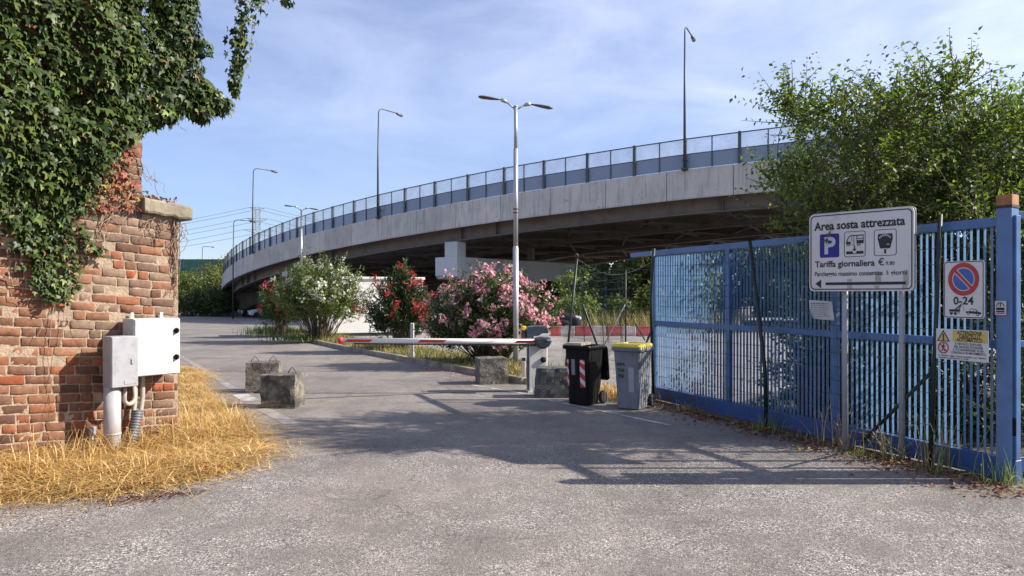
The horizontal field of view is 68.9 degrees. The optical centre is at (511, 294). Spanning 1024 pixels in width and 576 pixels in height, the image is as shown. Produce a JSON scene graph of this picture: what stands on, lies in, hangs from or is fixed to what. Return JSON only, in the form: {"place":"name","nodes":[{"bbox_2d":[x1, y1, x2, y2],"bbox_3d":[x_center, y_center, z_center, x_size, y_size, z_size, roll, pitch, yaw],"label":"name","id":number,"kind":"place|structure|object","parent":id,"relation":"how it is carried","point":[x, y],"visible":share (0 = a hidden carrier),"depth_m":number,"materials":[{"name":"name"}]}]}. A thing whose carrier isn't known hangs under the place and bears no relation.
{"place":"outdoors","nodes":[
{"label":"outdoors","id":0,"kind":"place"},
{"bbox_2d":[0,361,333,529],"bbox_3d":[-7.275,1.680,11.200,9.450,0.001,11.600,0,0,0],"label":"verge","id":1,"kind":"structure","parent":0,"point":[110,491],"depth_m":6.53,"materials":[{"name":"yellow plant"}]},
{"bbox_2d":[103,335,137,452],"bbox_3d":[-4.067,1.091,7.801,0.291,1.317,0.387,0,0,39],"label":"meter box","id":2,"kind":"object","parent":1,"relation":"on","point":[120,361],"visible":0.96,"depth_m":7.66,"materials":[{"name":"plastic"}]},
{"bbox_2d":[111,336,137,387],"bbox_3d":[-3.990,0.695,7.697,0.016,0.519,0.264,0,0,39],"label":"door","id":3,"kind":"structure","parent":2,"relation":"in","point":[123,349],"depth_m":7.68,"materials":[{"name":"white metal"}]},
{"bbox_2d":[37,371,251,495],"bbox_3d":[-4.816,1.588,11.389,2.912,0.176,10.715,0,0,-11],"label":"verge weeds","id":4,"kind":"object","parent":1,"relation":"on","point":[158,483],"visible":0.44,"depth_m":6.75,"materials":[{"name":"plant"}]},
{"bbox_2d":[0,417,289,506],"bbox_3d":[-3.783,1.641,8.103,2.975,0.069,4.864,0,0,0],"label":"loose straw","id":5,"kind":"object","parent":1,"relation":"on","point":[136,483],"visible":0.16,"depth_m":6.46,"materials":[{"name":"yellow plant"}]},
{"bbox_2d":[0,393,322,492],"bbox_3d":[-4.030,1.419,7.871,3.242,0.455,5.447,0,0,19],"label":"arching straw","id":6,"kind":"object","parent":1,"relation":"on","point":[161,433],"visible":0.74,"depth_m":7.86,"materials":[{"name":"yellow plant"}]},
{"bbox_2d":[297,334,525,376],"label":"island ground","id":7,"kind":"structure","parent":0,"point":[433,355],"depth_m":18.82,"materials":[{"name":"soil"}]},
{"bbox_2d":[237,324,307,336],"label":"green weeds","id":8,"kind":"object","parent":7,"relation":"on","point":[264,330],"visible":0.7,"depth_m":29.96,"materials":[{"name":"plant"}]},
{"bbox_2d":[256,275,298,334],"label":"oleander bush","id":9,"kind":"object","parent":7,"relation":"on","point":[281,320],"visible":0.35,"depth_m":28.97,"materials":[{"name":"green plant"}]},
{"bbox_2d":[245,329,339,341],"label":"green weeds","id":10,"kind":"object","parent":7,"relation":"on","point":[290,337],"visible":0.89,"depth_m":25.88,"materials":[{"name":"plant"}]},
{"bbox_2d":[270,244,374,339],"bbox_3d":[-6.778,-0.097,26.119,3.943,3.411,3.188,0,0,0],"label":"oleander bush","id":11,"kind":"object","parent":7,"relation":"on","point":[324,297],"visible":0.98,"depth_m":25.77,"materials":[{"name":"green plant"}]},
{"bbox_2d":[352,257,436,349],"bbox_3d":[-3.325,0.235,21.713,2.478,2.748,2.208,0,0,0],"label":"oleander bush","id":12,"kind":"object","parent":7,"relation":"on","point":[401,297],"visible":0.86,"depth_m":21.23,"materials":[{"name":"green plant"}]},
{"bbox_2d":[286,327,562,376],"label":"island grass","id":13,"kind":"structure","parent":7,"relation":"on","point":[418,353],"depth_m":19.67,"materials":[{"name":"plant"}]},
{"bbox_2d":[413,260,562,359],"bbox_3d":[-0.535,0.384,17.460,3.672,2.457,2.946,0,0,0],"label":"oleander bush","id":14,"kind":"object","parent":7,"relation":"on","point":[479,308],"visible":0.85,"depth_m":17.02,"materials":[{"name":"pink plant"}]},
{"bbox_2d":[478,95,552,366],"bbox_3d":[0.081,-1.375,16.414,1.653,5.949,0.220,0,0,-6],"label":"street lamp","id":15,"kind":"object","parent":7,"relation":"on","point":[515,263],"visible":0.94,"depth_m":16.37,"materials":[{"name":"metal"}]},
{"bbox_2d":[522,357,525,376],"bbox_3d":[0.223,1.438,14.167,0.110,0.500,0.110,0,0,0],"label":"sensor post","id":16,"kind":"object","parent":7,"relation":"on","point":[523,365],"visible":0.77,"depth_m":14.13,"materials":[{"name":"white metal"}]},
{"bbox_2d":[0,316,1023,575],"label":"road","id":17,"kind":"structure","parent":0,"point":[424,474],"depth_m":6.06,"materials":[{"name":"grey asphalt"}]},
{"bbox_2d":[98,487,212,508],"bbox_3d":[-2.999,1.679,6.197,0.949,0.023,0.664,0,0,-14],"label":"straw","id":18,"kind":"object","parent":17,"relation":"on","point":[146,497],"visible":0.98,"depth_m":6.20,"materials":[{"name":"yellow plant"}]},
{"bbox_2d":[180,355,298,424],"bbox_3d":[-6.233,1.684,15.467,0.258,0.001,13.346,0,0,-30],"label":"faded edge line","id":19,"kind":"object","parent":17,"relation":"on","point":[268,413],"visible":0.82,"depth_m":11.02,"materials":[{"name":"white paint"}]},
{"bbox_2d":[232,220,255,318],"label":"street lamp","id":20,"kind":"object","parent":17,"relation":"on","point":[233,270],"visible":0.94,"depth_m":71.97,"materials":[{"name":"grey metal"}]},
{"bbox_2d":[233,394,258,400],"bbox_3d":[-4.362,1.684,12.217,0.260,0.001,0.886,0,0,-32],"label":"white line mark","id":21,"kind":"object","parent":17,"relation":"on","point":[248,397],"visible":1,"depth_m":12.20,"materials":[{"name":"white paint"}]},
{"bbox_2d":[238,304,262,316],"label":"parked car","id":22,"kind":"object","parent":17,"relation":"on","point":[243,312],"visible":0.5,"depth_m":83.26,"materials":[{"name":"black metal"}]},
{"bbox_2d":[248,305,265,317],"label":"parked car","id":23,"kind":"object","parent":17,"relation":"on","point":[253,312],"visible":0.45,"depth_m":78.64,"materials":[{"name":"white metal"}]},
{"bbox_2d":[245,356,281,392],"bbox_3d":[-4.329,1.387,13.042,0.577,0.642,0.522,0,0,-12],"label":"concrete block","id":24,"kind":"object","parent":17,"relation":"on","point":[254,370],"depth_m":12.78,"materials":[{"name":"concrete"}]},
{"bbox_2d":[260,366,304,408],"bbox_3d":[-3.454,1.397,11.258,0.548,0.622,0.496,0,0,2],"label":"concrete block","id":25,"kind":"object","parent":17,"relation":"on","point":[284,390],"depth_m":11.02,"materials":[{"name":"concrete"}]},
{"bbox_2d":[337,325,551,392],"bbox_3d":[-1.153,1.115,12.763,3.638,1.145,0.511,0,0,-6],"label":"boom barrier","id":26,"kind":"object","parent":17,"relation":"on","point":[537,341],"visible":0.97,"depth_m":12.76,"materials":[{"name":"painted metal"},{"name":"plastic"}]},
{"bbox_2d":[425,366,474,381],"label":"fallen petals","id":27,"kind":"object","parent":17,"relation":"on","point":[460,374],"visible":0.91,"depth_m":16.07,"materials":[{"name":"plant"}]},
{"bbox_2d":[475,356,508,384],"bbox_3d":[-0.390,1.449,14.242,0.578,0.519,0.518,0,0,-14],"label":"concrete block","id":28,"kind":"object","parent":17,"relation":"on","point":[489,370],"depth_m":14.01,"materials":[{"name":"grey concrete"}]},
{"bbox_2d":[534,366,568,397],"bbox_3d":[0.657,1.448,12.365,0.578,0.521,0.455,0,0,-2],"label":"concrete block","id":29,"kind":"object","parent":17,"relation":"on","point":[550,381],"depth_m":12.16,"materials":[{"name":"grey concrete"}]},
{"bbox_2d":[474,385,670,424],"bbox_3d":[0.713,1.684,11.824,0.249,0.001,5.108,0,0,-33],"label":"worn white line","id":30,"kind":"object","parent":17,"relation":"on","point":[585,407],"visible":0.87,"depth_m":10.97,"materials":[{"name":"white paint"}]},
{"bbox_2d":[562,344,609,404],"bbox_3d":[1.145,1.233,11.555,0.493,0.910,0.636,0,0,38],"label":"wheelie bin","id":31,"kind":"object","parent":17,"relation":"on","point":[587,369],"visible":0.98,"depth_m":11.37,"materials":[{"name":"black plastic"}]},
{"bbox_2d":[563,342,590,345],"bbox_3d":[1.008,0.762,11.559,0.300,0.037,0.365,0,0,30],"label":"cardboard","id":32,"kind":"object","parent":31,"relation":"on","point":[578,343],"visible":1,"depth_m":11.45,"materials":[{"name":"beige cardboard"}]},
{"bbox_2d":[598,380,616,400],"bbox_3d":[1.613,1.569,12.572,1.582,0.234,2.894,0,0,-33],"label":"straw by bins","id":33,"kind":"object","parent":17,"relation":"on","point":[612,393],"visible":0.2,"depth_m":12.53,"materials":[{"name":"yellow plant"}]},
{"bbox_2d":[611,342,655,408],"bbox_3d":[1.813,1.204,11.129,0.493,0.967,0.586,0,0,34],"label":"wheelie bin","id":34,"kind":"object","parent":17,"relation":"on","point":[632,364],"visible":0.99,"depth_m":10.94,"materials":[{"name":"plastic"}]},
{"bbox_2d":[668,401,703,412],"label":"gate weeds","id":35,"kind":"object","parent":17,"relation":"on","point":[684,406],"visible":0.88,"depth_m":10.76,"materials":[{"name":"plant"}]},
{"bbox_2d":[750,414,794,432],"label":"gate weeds","id":36,"kind":"object","parent":17,"relation":"on","point":[770,426],"visible":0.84,"depth_m":9.20,"materials":[{"name":"plant"}]},
{"bbox_2d":[772,425,807,441],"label":"gate weeds","id":37,"kind":"object","parent":17,"relation":"on","point":[792,434],"visible":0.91,"depth_m":8.74,"materials":[{"name":"plant"}]},
{"bbox_2d":[765,393,865,449],"bbox_3d":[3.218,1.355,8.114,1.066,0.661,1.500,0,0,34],"label":"gate weeds","id":38,"kind":"object","parent":17,"relation":"on","point":[840,445],"visible":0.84,"depth_m":8.29,"materials":[{"name":"plant"}]},
{"bbox_2d":[630,215,1020,481],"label":"sliding gate","id":39,"kind":"structure","parent":17,"relation":"on","point":[834,332],"depth_m":9.02,"materials":[{"name":"blue metal"}]},
{"bbox_2d":[936,328,988,362],"bbox_3d":[4.151,0.468,6.896,0.010,0.286,0.514,0,0,-23],"label":"warning sign","id":40,"kind":"object","parent":39,"relation":"attached to","point":[963,345],"visible":1,"depth_m":6.88,"materials":[{"name":"white metal"}]},
{"bbox_2d":[944,260,984,318],"bbox_3d":[4.155,-0.044,6.871,0.012,0.530,0.396,0,0,-23],"label":"no parking sign","id":41,"kind":"object","parent":39,"relation":"attached to","point":[964,289],"visible":1,"depth_m":6.86,"materials":[{"name":"white metal"}]},
{"bbox_2d":[647,401,1023,497],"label":"fallen leaves","id":42,"kind":"object","parent":17,"relation":"on","point":[747,427],"visible":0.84,"depth_m":7.65,"materials":[{"name":"brown plant"}]},
{"bbox_2d":[837,445,884,460],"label":"gate weeds","id":43,"kind":"object","parent":17,"relation":"on","point":[861,451],"visible":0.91,"depth_m":7.78,"materials":[{"name":"plant"}]},
{"bbox_2d":[809,206,915,461],"bbox_3d":[3.675,0.458,7.855,0.100,2.685,1.104,0,0,-41],"label":"parking sign","id":44,"kind":"object","parent":17,"relation":"on","point":[872,250],"visible":1,"depth_m":7.78,"materials":[{"name":"white metal"}]},
{"bbox_2d":[853,414,946,468],"bbox_3d":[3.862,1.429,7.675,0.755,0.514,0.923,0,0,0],"label":"gate weeds","id":45,"kind":"object","parent":17,"relation":"on","point":[882,455],"visible":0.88,"depth_m":7.66,"materials":[{"name":"plant"}]},
{"bbox_2d":[847,409,995,477],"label":"gate weeds","id":46,"kind":"object","parent":17,"relation":"on","point":[938,465],"visible":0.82,"depth_m":7.08,"materials":[{"name":"plant"}]},
{"bbox_2d":[968,447,1022,486],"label":"gate weeds","id":47,"kind":"object","parent":17,"relation":"on","point":[1010,478],"visible":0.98,"depth_m":6.61,"materials":[{"name":"plant"}]},
{"bbox_2d":[995,194,1019,481],"bbox_3d":[4.472,0.403,6.724,0.185,2.595,0.160,0,0,-37],"label":"gate post","id":48,"kind":"object","parent":17,"relation":"on","point":[1007,207],"visible":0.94,"depth_m":6.67,"materials":[{"name":"blue metal"}]},
{"bbox_2d":[995,301,1005,314],"bbox_3d":[4.374,0.121,6.686,0.005,0.125,0.100,0,0,-23],"label":"sticker","id":49,"kind":"object","parent":48,"relation":"attached to","point":[1000,307],"visible":1,"depth_m":6.68,"materials":[{"name":"white plastic"}]},
{"bbox_2d":[141,0,1023,294],"label":"sky","id":50,"kind":"structure","parent":0,"point":[321,73],"materials":[{"name":"blue"}]},
{"bbox_2d":[178,296,1023,319],"bbox_3d":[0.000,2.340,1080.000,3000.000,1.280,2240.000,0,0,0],"label":"ground","id":51,"kind":"structure","parent":0,"point":[696,314],"depth_m":130.12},
{"bbox_2d":[0,0,192,463],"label":"brick wall","id":52,"kind":"structure","parent":51,"relation":"on","point":[134,275],"depth_m":7.78,"materials":[{"name":"brick"}]},
{"bbox_2d":[0,0,294,421],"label":"ivy","id":53,"kind":"object","parent":52,"relation":"attached to","point":[173,89],"visible":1,"depth_m":7.60,"materials":[{"name":"green plant"}]},
{"bbox_2d":[123,312,179,451],"bbox_3d":[-3.942,0.986,8.100,0.325,1.574,0.589,0,0,39],"label":"electrical cabinet","id":54,"kind":"object","parent":52,"relation":"attached to","point":[158,346],"visible":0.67,"depth_m":8.04,"materials":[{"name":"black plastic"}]},
{"bbox_2d":[141,190,188,312],"bbox_3d":[-4.009,-0.437,8.498,0.439,1.436,0.567,0,0,39],"label":"dead creeper","id":55,"kind":"object","parent":52,"relation":"attached to","point":[179,226],"visible":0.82,"depth_m":8.49,"materials":[{"name":"brown plant"}]},
{"bbox_2d":[178,270,191,300],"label":"tree","id":56,"kind":"object","parent":51,"relation":"on","point":[182,275],"visible":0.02,"depth_m":100.47,"materials":[{"name":"green plant"}]},
{"bbox_2d":[178,288,207,315],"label":"bush","id":57,"kind":"object","parent":51,"relation":"on","point":[180,302],"visible":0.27,"depth_m":91.47,"materials":[{"name":"green plant"}]},
{"bbox_2d":[178,267,209,313],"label":"tree","id":58,"kind":"object","parent":51,"relation":"on","point":[194,281],"visible":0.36,"depth_m":100.27,"materials":[{"name":"green plant"}]},
{"bbox_2d":[180,287,223,316],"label":"bush","id":59,"kind":"object","parent":51,"relation":"on","point":[197,301],"visible":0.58,"depth_m":89.50,"materials":[{"name":"green plant"}]},
{"bbox_2d":[178,259,226,308],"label":"noise barrier","id":60,"kind":"object","parent":51,"relation":"on","point":[187,265],"visible":0.1,"depth_m":149.93,"materials":[{"name":"metal"}]},
{"bbox_2d":[197,264,222,293],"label":"tree","id":61,"kind":"object","parent":51,"relation":"on","point":[214,278],"visible":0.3,"depth_m":102.90,"materials":[{"name":"green plant"}]},
{"bbox_2d":[200,253,230,288],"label":"tree","id":62,"kind":"object","parent":51,"relation":"on","point":[209,264],"visible":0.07,"depth_m":107.25,"materials":[{"name":"green plant"}]},
{"bbox_2d":[199,284,239,316],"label":"bush","id":63,"kind":"object","parent":51,"relation":"on","point":[221,305],"visible":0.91,"depth_m":87.14,"materials":[{"name":"green plant"}]},
{"bbox_2d":[243,207,267,242],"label":"pylon","id":64,"kind":"object","parent":51,"relation":"on","point":[260,218],"visible":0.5,"depth_m":330.29,"materials":[{"name":"metal"}]},
{"bbox_2d":[533,282,566,310],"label":"tree","id":65,"kind":"object","parent":51,"relation":"on","point":[548,286],"visible":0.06,"depth_m":87.11,"materials":[{"name":"green plant"}]},
{"bbox_2d":[551,267,592,313],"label":"bush","id":66,"kind":"object","parent":51,"relation":"on","point":[569,280],"visible":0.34,"depth_m":38.43,"materials":[{"name":"green plant"}]},
{"bbox_2d":[558,264,611,308],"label":"tree","id":67,"kind":"object","parent":51,"relation":"on","point":[592,290],"visible":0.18,"depth_m":81.25,"materials":[{"name":"green plant"}]},
{"bbox_2d":[557,261,628,312],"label":"tree","id":68,"kind":"object","parent":51,"relation":"on","point":[605,267],"visible":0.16,"depth_m":82.68,"materials":[{"name":"green plant"}]},
{"bbox_2d":[222,102,1022,315],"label":"overpass","id":69,"kind":"object","parent":51,"relation":"on","point":[588,220],"visible":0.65,"depth_m":51.27,"materials":[{"name":"concrete"}]},
{"bbox_2d":[251,168,277,253],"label":"street lamp","id":70,"kind":"object","parent":69,"relation":"on","point":[253,247],"visible":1,"depth_m":70.85,"materials":[{"name":"grey metal"}]},
{"bbox_2d":[375,108,402,218],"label":"street lamp","id":71,"kind":"object","parent":69,"relation":"on","point":[378,210],"visible":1,"depth_m":54.48,"materials":[{"name":"grey metal"}]},
{"bbox_2d":[681,27,695,170],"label":"street lamp","id":72,"kind":"object","parent":69,"relation":"on","point":[684,160],"visible":1,"depth_m":41.50,"materials":[{"name":"grey metal"}]},
{"bbox_2d":[602,256,665,312],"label":"tree","id":73,"kind":"object","parent":51,"relation":"on","point":[634,284],"visible":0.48,"depth_m":81.28,"materials":[{"name":"green plant"}]},
{"bbox_2d":[635,258,680,312],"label":"tree","id":74,"kind":"object","parent":51,"relation":"on","point":[644,280],"visible":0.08,"depth_m":84.09,"materials":[{"name":"green plant"}]},
{"bbox_2d":[650,250,722,315],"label":"tree","id":75,"kind":"object","parent":51,"relation":"on","point":[693,279],"visible":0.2,"depth_m":81.28,"materials":[{"name":"green plant"}]},
{"bbox_2d":[677,247,759,313],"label":"tree","id":76,"kind":"object","parent":51,"relation":"on","point":[735,286],"visible":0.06,"depth_m":86.33,"materials":[{"name":"green plant"}]},
{"bbox_2d":[735,245,807,316],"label":"tree","id":77,"kind":"object","parent":51,"relation":"on","point":[762,273],"visible":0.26,"depth_m":83.31,"materials":[{"name":"green plant"}]},
{"bbox_2d":[749,243,829,313],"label":"tree","id":78,"kind":"object","parent":51,"relation":"on","point":[780,276],"visible":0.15,"depth_m":81.65,"materials":[{"name":"green plant"}]},
{"bbox_2d":[235,319,1021,393],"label":"parking lot","id":79,"kind":"structure","parent":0,"point":[556,352],"depth_m":22.00,"materials":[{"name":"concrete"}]},
{"bbox_2d":[284,205,317,329],"bbox_3d":[-10.024,-1.287,35.523,1.653,5.949,0.220,0,0,4],"label":"street lamp","id":80,"kind":"object","parent":79,"relation":"on","point":[301,210],"visible":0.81,"depth_m":35.48,"materials":[{"name":"metal"}]},
{"bbox_2d":[309,276,424,335],"bbox_3d":[-6.125,0.482,31.227,4.540,2.390,2.140,0,0,-22],"label":"site cabin","id":81,"kind":"object","parent":79,"relation":"on","point":[359,327],"visible":0.16,"depth_m":30.18,"materials":[{"name":"plastic"}]},
{"bbox_2d":[268,334,551,384],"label":"kerb","id":82,"kind":"structure","parent":79,"relation":"on","point":[516,379],"depth_m":18.48,"materials":[{"name":"concrete"}]},
{"bbox_2d":[410,323,413,356],"bbox_3d":[-2.503,1.160,18.740,0.144,0.880,0.144,0,0,0],"label":"marker post","id":83,"kind":"object","parent":82,"relation":"on","point":[411,336],"visible":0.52,"depth_m":18.70,"materials":[{"name":"white metal"}]},
{"bbox_2d":[548,326,559,335],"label":"barrier block","id":84,"kind":"object","parent":79,"relation":"on","point":[555,332],"depth_m":30.09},
{"bbox_2d":[536,300,580,325],"bbox_3d":[0.965,0.986,33.000,4.090,1.487,2.080,0,0,0],"label":"parked car","id":85,"kind":"object","parent":79,"relation":"on","point":[567,321],"visible":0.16,"depth_m":32.13,"materials":[{"name":"grey metal"}]},
{"bbox_2d":[560,326,574,335],"bbox_3d":[2.240,1.476,30.240,0.610,0.418,0.333,0,0,-2],"label":"barrier block","id":86,"kind":"object","parent":79,"relation":"on","point":[565,330],"depth_m":30.12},
{"bbox_2d":[556,291,602,323],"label":"bush","id":87,"kind":"object","parent":79,"relation":"on","point":[575,304],"visible":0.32,"depth_m":36.67,"materials":[{"name":"green plant"}]},
{"bbox_2d":[575,326,590,335],"bbox_3d":[2.860,1.476,30.260,0.610,0.418,0.333,0,0,-2],"label":"barrier block","id":88,"kind":"object","parent":79,"relation":"on","point":[577,331],"depth_m":30.13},
{"bbox_2d":[590,326,605,335],"bbox_3d":[3.480,1.476,30.280,0.610,0.418,0.333,0,0,-2],"label":"barrier block","id":89,"kind":"object","parent":79,"relation":"on","point":[598,330],"depth_m":30.16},
{"bbox_2d":[606,326,620,335],"bbox_3d":[4.100,1.476,30.300,0.610,0.418,0.333,0,0,-2],"label":"barrier block","id":90,"kind":"object","parent":79,"relation":"on","point":[615,328],"depth_m":30.19,"materials":[{"name":"red plastic"}]},
{"bbox_2d":[589,293,638,325],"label":"bush","id":91,"kind":"object","parent":79,"relation":"on","point":[631,307],"visible":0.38,"depth_m":37.77,"materials":[{"name":"green plant"}]},
{"bbox_2d":[621,326,635,335],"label":"barrier block","id":92,"kind":"object","parent":79,"relation":"on","point":[631,331],"depth_m":30.20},
{"bbox_2d":[636,326,649,335],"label":"barrier block","id":93,"kind":"object","parent":79,"relation":"on","point":[644,331],"depth_m":30.22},
{"bbox_2d":[554,308,748,333],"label":"tall weeds","id":94,"kind":"object","parent":79,"relation":"on","point":[639,319],"visible":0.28,"depth_m":35.11,"materials":[{"name":"plant"}]},
{"bbox_2d":[560,214,968,468],"bbox_3d":[2.578,0.447,14.955,3.268,2.530,16.165,0,0,0],"label":"wire fence","id":95,"kind":"object","parent":79,"relation":"on","point":[935,367],"visible":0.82,"depth_m":9.37,"materials":[{"name":"blue metal"}]},
{"bbox_2d":[809,300,833,320],"bbox_3d":[3.507,0.178,8.465,0.037,0.227,0.347,0,0,-23],"label":"paper notice","id":96,"kind":"object","parent":95,"relation":"attached to","point":[822,310],"visible":1,"depth_m":8.46,"materials":[{"name":"white paper"}]},
{"bbox_2d":[739,387,1023,474],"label":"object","id":97,"kind":"structure","parent":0,"point":[988,447],"depth_m":8.94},
{"bbox_2d":[742,275,879,413],"bbox_3d":[4.395,0.870,10.940,1.953,2.834,2.329,0,0,28],"label":"shrub","id":98,"kind":"object","parent":97,"relation":"on","point":[795,362],"visible":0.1,"depth_m":10.55,"materials":[{"name":"green plant"}]},
{"bbox_2d":[795,343,849,414],"bbox_3d":[4.404,1.151,10.591,0.787,1.054,0.831,0,0,-15],"label":"shrub","id":99,"kind":"object","parent":97,"relation":"on","point":[813,382],"visible":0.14,"depth_m":10.41,"materials":[{"name":"green plant"}]},
{"bbox_2d":[765,249,913,427],"bbox_3d":[4.586,0.750,10.064,2.017,2.939,2.356,0,0,-28],"label":"shrub","id":100,"kind":"object","parent":97,"relation":"on","point":[854,397],"visible":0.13,"depth_m":10.03,"materials":[{"name":"green plant"}]},
{"bbox_2d":[728,41,1021,418],"bbox_3d":[4.711,-0.766,9.752,3.431,5.066,4.598,0,0,43],"label":"tree","id":101,"kind":"object","parent":97,"relation":"on","point":[880,190],"visible":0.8,"depth_m":8.73,"materials":[{"name":"green plant"}]},
{"bbox_2d":[807,212,995,439],"bbox_3d":[4.903,0.560,9.311,2.125,3.050,2.241,0,0,0],"label":"shrub","id":102,"kind":"object","parent":97,"relation":"on","point":[895,355],"visible":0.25,"depth_m":8.94,"materials":[{"name":"green plant"}]},
{"bbox_2d":[849,195,1023,446],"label":"shrub","id":103,"kind":"object","parent":97,"relation":"on","point":[941,363],"visible":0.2,"depth_m":8.87,"materials":[{"name":"green plant"}]},
{"bbox_2d":[864,26,1023,377],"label":"tree","id":104,"kind":"object","parent":97,"relation":"on","point":[1004,179],"visible":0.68,"depth_m":8.69,"materials":[{"name":"green plant"}]},
{"bbox_2d":[878,201,1023,444],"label":"shrub","id":105,"kind":"object","parent":97,"relation":"on","point":[981,379],"visible":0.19,"depth_m":8.66,"materials":[{"name":"green plant"}]},
{"bbox_2d":[960,226,1023,393],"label":"shrub","id":106,"kind":"object","parent":97,"relation":"on","point":[968,372],"visible":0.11,"depth_m":9.07,"materials":[{"name":"green plant"}]},
{"bbox_2d":[1019,211,1023,471],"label":"fence panel","id":107,"kind":"object","parent":97,"relation":"on","point":[1021,213],"depth_m":6.84,"materials":[{"name":"blue paint"}]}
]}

